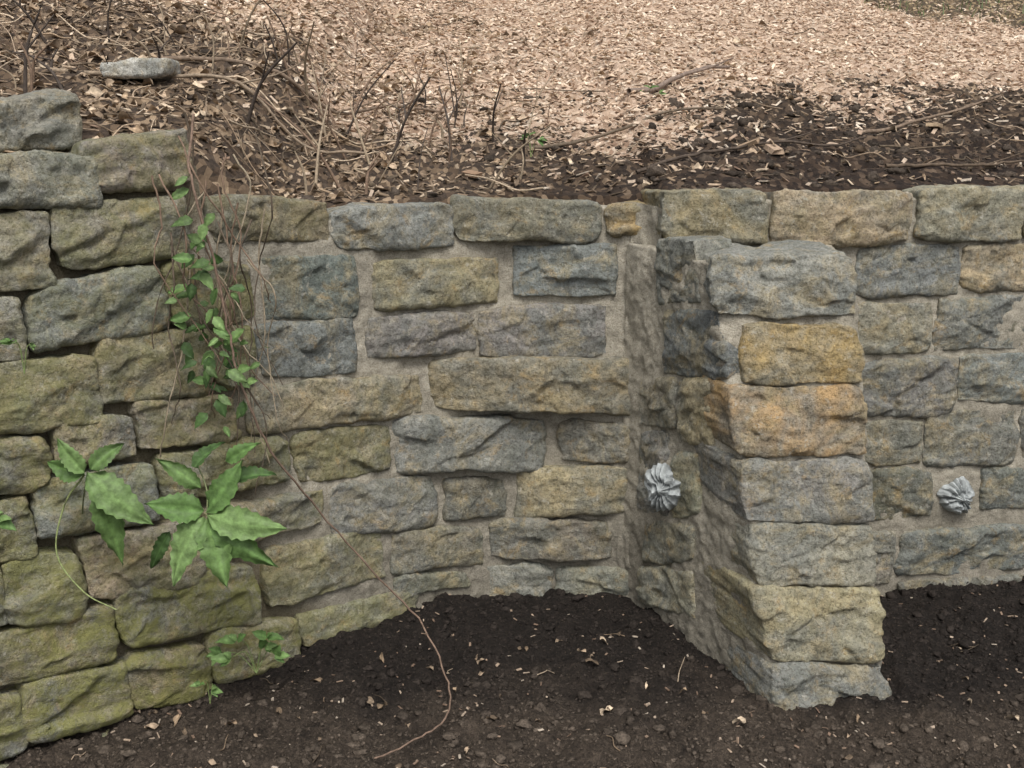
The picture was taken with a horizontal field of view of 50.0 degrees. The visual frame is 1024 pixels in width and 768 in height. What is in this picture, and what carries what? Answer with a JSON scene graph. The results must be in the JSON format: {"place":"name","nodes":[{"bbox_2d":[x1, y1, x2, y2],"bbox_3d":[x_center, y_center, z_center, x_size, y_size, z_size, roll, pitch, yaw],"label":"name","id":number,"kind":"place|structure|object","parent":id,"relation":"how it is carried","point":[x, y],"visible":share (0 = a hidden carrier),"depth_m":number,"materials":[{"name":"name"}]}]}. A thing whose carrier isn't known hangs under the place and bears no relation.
{"place":"outdoors","nodes":[
{"label":"outdoors","id":0,"kind":"place"},
{"bbox_2d":[0,576,1023,767],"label":"soil ground","id":1,"kind":"structure","parent":0,"point":[697,676],"depth_m":2.18,"materials":[{"name":"brown soil"}]},
{"bbox_2d":[0,128,323,767],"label":"stones","id":2,"kind":"object","parent":1,"relation":"on","point":[66,669],"visible":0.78,"depth_m":2.04,"materials":[{"name":"stone"}]},
{"bbox_2d":[0,511,16,530],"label":"seedling","id":3,"kind":"object","parent":2,"relation":"on","point":[6,522],"visible":1,"depth_m":1.80,"materials":[{"name":"green plant"}]},
{"bbox_2d":[0,338,35,373],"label":"seedling","id":4,"kind":"object","parent":2,"relation":"on","point":[6,341],"visible":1,"depth_m":1.78,"materials":[{"name":"green plant"}]},
{"bbox_2d":[47,438,286,609],"bbox_3d":[-0.605,0.228,2.024,0.428,0.325,0.243,0,16,0],"label":"creeper plant","id":5,"kind":"object","parent":2,"relation":"on","point":[220,537],"visible":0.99,"depth_m":1.94,"materials":[{"name":"green plant"}]},
{"bbox_2d":[189,680,222,703],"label":"seedling","id":6,"kind":"object","parent":1,"relation":"on","point":[215,691],"visible":1,"depth_m":2.10,"materials":[{"name":"green plant"}]},
{"bbox_2d":[206,630,289,672],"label":"seedling","id":7,"kind":"object","parent":1,"relation":"on","point":[216,654],"visible":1,"depth_m":2.11,"materials":[{"name":"green plant"}]},
{"bbox_2d":[151,113,451,758],"bbox_3d":[-0.382,0.066,2.103,0.592,1.133,0.345,8,18,28],"label":"climbing vine","id":8,"kind":"object","parent":1,"relation":"on","point":[221,330],"visible":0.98,"depth_m":2.04,"materials":[{"name":"green plant"}]},
{"bbox_2d":[0,166,630,746],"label":"wall mortar","id":9,"kind":"object","parent":1,"relation":"on","point":[478,576],"depth_m":2.47,"materials":[{"name":"grey concrete"}]},
{"bbox_2d":[201,194,647,646],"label":"stones","id":10,"kind":"object","parent":1,"relation":"on","point":[534,358],"visible":0.85,"depth_m":2.50,"materials":[{"name":"stone"}]},
{"bbox_2d":[0,0,1023,767],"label":"dead twigs","id":11,"kind":"object","parent":1,"relation":"on","point":[328,130],"visible":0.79,"depth_m":2.90,"materials":[{"name":"brown wood"}]},
{"bbox_2d":[17,579,1023,767],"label":"scattered chips","id":12,"kind":"object","parent":1,"relation":"on","point":[542,729],"visible":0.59,"depth_m":2.18,"materials":[{"name":"brown wood"}]},
{"bbox_2d":[133,630,1018,767],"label":"fallen leaves","id":13,"kind":"object","parent":1,"relation":"on","point":[370,700],"visible":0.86,"depth_m":2.15,"materials":[{"name":"brown plant"}]},
{"bbox_2d":[617,203,661,598],"bbox_3d":[0.289,0.104,2.561,0.075,1.030,0.137,-11,19,-35],"label":"corner mortar","id":14,"kind":"object","parent":1,"relation":"on","point":[646,216],"visible":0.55,"depth_m":2.49,"materials":[{"name":"grey concrete"}]},
{"bbox_2d":[623,235,891,710],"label":"stone buttress","id":15,"kind":"structure","parent":1,"relation":"on","point":[752,556],"depth_m":2.21,"materials":[{"name":"stone"}]},
{"bbox_2d":[644,463,680,511],"bbox_3d":[0.355,0.230,2.429,0.112,0.113,0.089,-5,16,-17],"label":"plastic weep plug","id":16,"kind":"object","parent":15,"relation":"attached to","point":[662,484],"visible":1,"depth_m":2.41,"materials":[{"name":"grey plastic"}]},
{"bbox_2d":[751,197,1023,596],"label":"wall mortar","id":17,"kind":"object","parent":1,"relation":"on","point":[940,515],"depth_m":2.63,"materials":[{"name":"grey concrete"}]},
{"bbox_2d":[640,184,1023,589],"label":"stones","id":18,"kind":"object","parent":17,"relation":"on","point":[918,387],"visible":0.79,"depth_m":2.54,"materials":[{"name":"stone"}]},
{"bbox_2d":[937,476,974,513],"bbox_3d":[1.065,0.264,2.653,0.092,0.097,0.109,0,16,0],"label":"plastic weep plug","id":19,"kind":"object","parent":17,"relation":"attached to","point":[956,495],"visible":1,"depth_m":2.62,"materials":[{"name":"grey plastic"}]},
{"bbox_2d":[0,0,1023,207],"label":"hillside","id":20,"kind":"structure","parent":0,"point":[209,171],"depth_m":3.05,"materials":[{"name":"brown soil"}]},
{"bbox_2d":[0,88,82,152],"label":"loose stone","id":21,"kind":"object","parent":20,"relation":"on","point":[47,119],"visible":0.91,"depth_m":1.94,"materials":[{"name":"stone"}]},
{"bbox_2d":[100,57,180,79],"bbox_3d":[-0.854,-0.723,2.524,0.170,0.052,0.095,-3,16,-12],"label":"loose stone","id":22,"kind":"object","parent":20,"relation":"on","point":[132,68],"visible":0.95,"depth_m":2.48,"materials":[{"name":"stone"}]},
{"bbox_2d":[35,61,364,153],"bbox_3d":[-0.725,-0.652,2.602,0.741,0.219,0.027,-3,16,-11],"label":"fallen branch","id":23,"kind":"object","parent":20,"relation":"on","point":[192,75],"visible":0.74,"depth_m":2.60,"materials":[{"name":"brown wood"}]},
{"bbox_2d":[0,0,560,194],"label":"dead brush","id":24,"kind":"object","parent":20,"relation":"on","point":[413,102],"visible":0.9,"depth_m":2.76,"materials":[{"name":"brown plant"}]},
{"bbox_2d":[152,56,444,115],"bbox_3d":[-0.527,-0.791,2.926,0.854,0.154,0.092,-11,19,-34],"label":"fallen branch","id":25,"kind":"object","parent":20,"relation":"on","point":[237,61],"visible":0.75,"depth_m":2.89,"materials":[{"name":"brown wood"}]},
{"bbox_2d":[0,0,962,198],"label":"dry leaves","id":26,"kind":"object","parent":20,"relation":"on","point":[93,90],"visible":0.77,"depth_m":2.97,"materials":[{"name":"brown plant"}]},
{"bbox_2d":[0,0,1023,198],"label":"wood chips","id":27,"kind":"object","parent":20,"relation":"on","point":[848,47],"visible":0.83,"depth_m":3.94,"materials":[{"name":"beige wood"}]},
{"bbox_2d":[520,131,547,156],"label":"seedling","id":28,"kind":"object","parent":20,"relation":"on","point":[541,140],"visible":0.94,"depth_m":2.87,"materials":[{"name":"green plant"}]},
{"bbox_2d":[56,37,1023,199],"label":"hillside clods","id":29,"kind":"object","parent":20,"relation":"on","point":[653,172],"visible":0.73,"depth_m":2.94,"materials":[{"name":"soil"}]},
{"bbox_2d":[495,107,722,148],"bbox_3d":[0.287,-0.710,3.039,0.700,0.110,0.055,-6,16,-20],"label":"fallen branch","id":30,"kind":"object","parent":20,"relation":"on","point":[609,132],"visible":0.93,"depth_m":3.05,"materials":[{"name":"brown wood"}]},
{"bbox_2d":[639,83,665,94],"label":"seedling","id":31,"kind":"object","parent":20,"relation":"on","point":[660,91],"visible":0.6,"depth_m":3.34,"materials":[{"name":"green plant"}]},
{"bbox_2d":[627,57,733,94],"bbox_3d":[0.550,-0.978,3.480,0.504,0.116,0.088,-12,20,-37],"label":"fallen branch","id":32,"kind":"object","parent":20,"relation":"on","point":[677,77],"visible":0.95,"depth_m":3.50,"materials":[{"name":"brown wood"}]},
{"bbox_2d":[461,123,942,177],"bbox_3d":[0.592,-0.603,2.828,1.431,0.116,0.262,-5,16,-18],"label":"bark chunk","id":33,"kind":"object","parent":20,"relation":"on","point":[771,149],"visible":0.91,"depth_m":2.77,"materials":[{"name":"brown wood"}]},
{"bbox_2d":[635,121,866,173],"bbox_3d":[0.616,-0.604,2.785,0.656,0.123,0.034,-5,16,-16],"label":"fallen branch","id":34,"kind":"object","parent":20,"relation":"on","point":[641,170],"visible":0.98,"depth_m":2.79,"materials":[{"name":"brown wood"}]},
{"bbox_2d":[854,95,1000,132],"bbox_3d":[1.245,-0.784,3.186,0.697,0.104,0.089,-11,19,-33],"label":"fallen branch","id":35,"kind":"object","parent":20,"relation":"on","point":[919,119],"visible":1,"depth_m":3.20,"materials":[{"name":"brown wood"}]},
{"bbox_2d":[864,0,1023,23],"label":"grass tufts","id":36,"kind":"object","parent":20,"relation":"on","point":[956,9],"visible":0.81,"depth_m":5.34,"materials":[{"name":"green plant"}]},
{"bbox_2d":[885,152,1023,167],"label":"fallen branch","id":37,"kind":"object","parent":20,"relation":"on","point":[994,163],"visible":1,"depth_m":2.70,"materials":[{"name":"brown wood"}]}
]}

